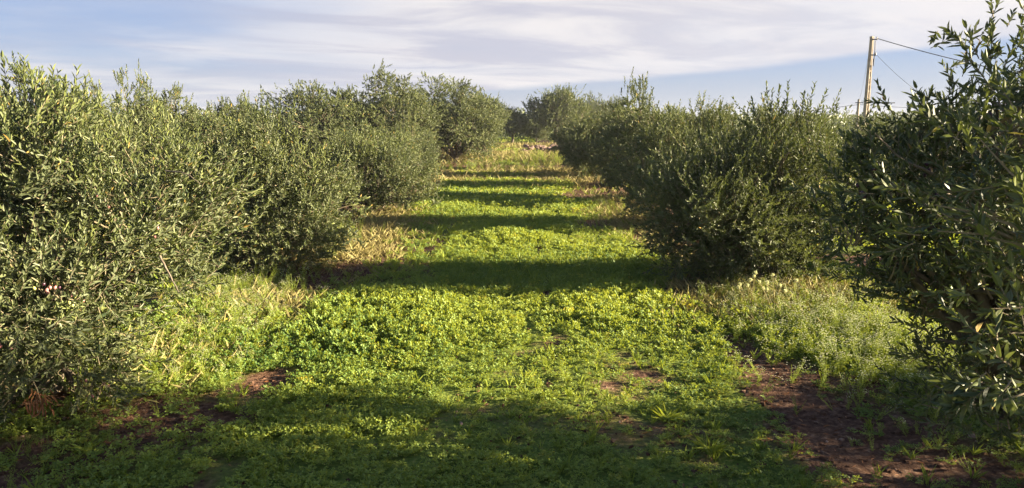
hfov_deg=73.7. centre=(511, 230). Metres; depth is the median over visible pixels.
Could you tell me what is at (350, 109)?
olive tree
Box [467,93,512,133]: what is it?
olive tree
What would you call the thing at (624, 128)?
olive tree
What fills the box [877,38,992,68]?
power cable
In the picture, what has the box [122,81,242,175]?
olive tree
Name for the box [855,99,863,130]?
utility post
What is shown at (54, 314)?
olive tree
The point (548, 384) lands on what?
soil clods
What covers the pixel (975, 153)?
olive tree
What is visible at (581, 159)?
olive tree
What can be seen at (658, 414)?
rosette plant
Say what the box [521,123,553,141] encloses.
olive tree
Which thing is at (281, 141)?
olive tree
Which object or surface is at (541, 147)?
dry stone wall
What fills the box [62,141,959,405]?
dry grass
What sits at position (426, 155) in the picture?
olive tree
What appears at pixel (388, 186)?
olive tree
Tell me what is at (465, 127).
olive tree
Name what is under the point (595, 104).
olive tree
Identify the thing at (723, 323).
rosette plant
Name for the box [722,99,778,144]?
olive tree
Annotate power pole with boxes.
[863,36,877,125]
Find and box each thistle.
[737,270,764,302]
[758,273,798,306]
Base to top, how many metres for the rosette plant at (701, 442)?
0.108 m
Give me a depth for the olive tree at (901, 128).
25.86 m
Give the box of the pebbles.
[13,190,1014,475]
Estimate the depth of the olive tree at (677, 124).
12.65 m
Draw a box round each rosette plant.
[68,435,100,453]
[381,358,400,368]
[650,403,684,422]
[687,429,729,451]
[699,317,729,331]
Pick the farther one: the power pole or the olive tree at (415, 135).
the power pole
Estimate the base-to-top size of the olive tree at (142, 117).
3.760 m
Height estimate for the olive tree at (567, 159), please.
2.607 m
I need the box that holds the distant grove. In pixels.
[101,104,1017,141]
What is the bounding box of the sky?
[0,0,1023,118]
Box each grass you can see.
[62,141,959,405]
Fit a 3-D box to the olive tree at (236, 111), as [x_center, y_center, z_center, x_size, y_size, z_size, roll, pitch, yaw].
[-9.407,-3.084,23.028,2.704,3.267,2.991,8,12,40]
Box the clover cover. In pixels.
[0,137,1023,487]
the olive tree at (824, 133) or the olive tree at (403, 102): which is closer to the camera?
the olive tree at (824, 133)
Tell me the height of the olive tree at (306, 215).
2.567 m
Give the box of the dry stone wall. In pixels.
[521,143,559,152]
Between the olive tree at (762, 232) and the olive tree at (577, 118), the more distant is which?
the olive tree at (577, 118)
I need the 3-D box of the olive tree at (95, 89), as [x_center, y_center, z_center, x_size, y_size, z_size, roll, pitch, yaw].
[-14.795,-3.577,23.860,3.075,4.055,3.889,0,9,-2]
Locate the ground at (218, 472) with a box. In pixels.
[0,132,1023,487]
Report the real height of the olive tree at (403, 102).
4.838 m
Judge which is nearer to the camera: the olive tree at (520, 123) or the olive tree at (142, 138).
the olive tree at (142, 138)
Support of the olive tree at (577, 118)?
on the ground at (218, 472)
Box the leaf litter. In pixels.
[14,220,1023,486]
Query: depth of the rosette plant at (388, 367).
5.60 m
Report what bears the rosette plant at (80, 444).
on the ground at (218, 472)
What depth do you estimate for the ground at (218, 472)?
4.55 m
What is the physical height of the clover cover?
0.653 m
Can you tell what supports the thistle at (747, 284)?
on the ground at (218, 472)
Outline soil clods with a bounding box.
[0,224,1023,487]
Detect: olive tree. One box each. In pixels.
[0,50,120,234]
[0,51,265,423]
[36,70,129,124]
[84,114,162,214]
[108,59,194,198]
[120,85,375,276]
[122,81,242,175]
[199,90,278,149]
[259,79,390,165]
[269,125,303,167]
[305,107,447,218]
[326,59,450,159]
[350,126,439,189]
[372,112,445,178]
[416,71,511,161]
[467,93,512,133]
[498,105,533,143]
[521,82,594,142]
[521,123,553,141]
[545,97,597,167]
[549,111,609,174]
[560,97,647,186]
[582,67,693,195]
[582,91,626,118]
[597,87,754,224]
[624,80,884,287]
[695,99,743,152]
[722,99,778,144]
[758,111,845,184]
[781,0,1023,444]
[826,111,920,202]
[879,117,931,155]
[888,99,1021,222]
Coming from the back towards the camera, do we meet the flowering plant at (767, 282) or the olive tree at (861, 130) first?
the olive tree at (861, 130)
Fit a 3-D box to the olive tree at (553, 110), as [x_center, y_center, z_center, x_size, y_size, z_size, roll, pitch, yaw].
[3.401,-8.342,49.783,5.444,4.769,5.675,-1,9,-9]
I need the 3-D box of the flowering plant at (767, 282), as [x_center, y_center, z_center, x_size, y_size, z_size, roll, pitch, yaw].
[2.688,0.664,6.970,0.404,0.441,0.193,0,9,0]
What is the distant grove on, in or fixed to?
on the ground at (218, 472)
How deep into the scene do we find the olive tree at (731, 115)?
28.96 m
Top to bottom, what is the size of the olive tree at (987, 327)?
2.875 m
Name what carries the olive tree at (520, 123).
on the ground at (218, 472)
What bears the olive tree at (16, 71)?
on the ground at (218, 472)
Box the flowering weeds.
[0,147,1023,487]
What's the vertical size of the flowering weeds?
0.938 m
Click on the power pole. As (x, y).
(870, 62)

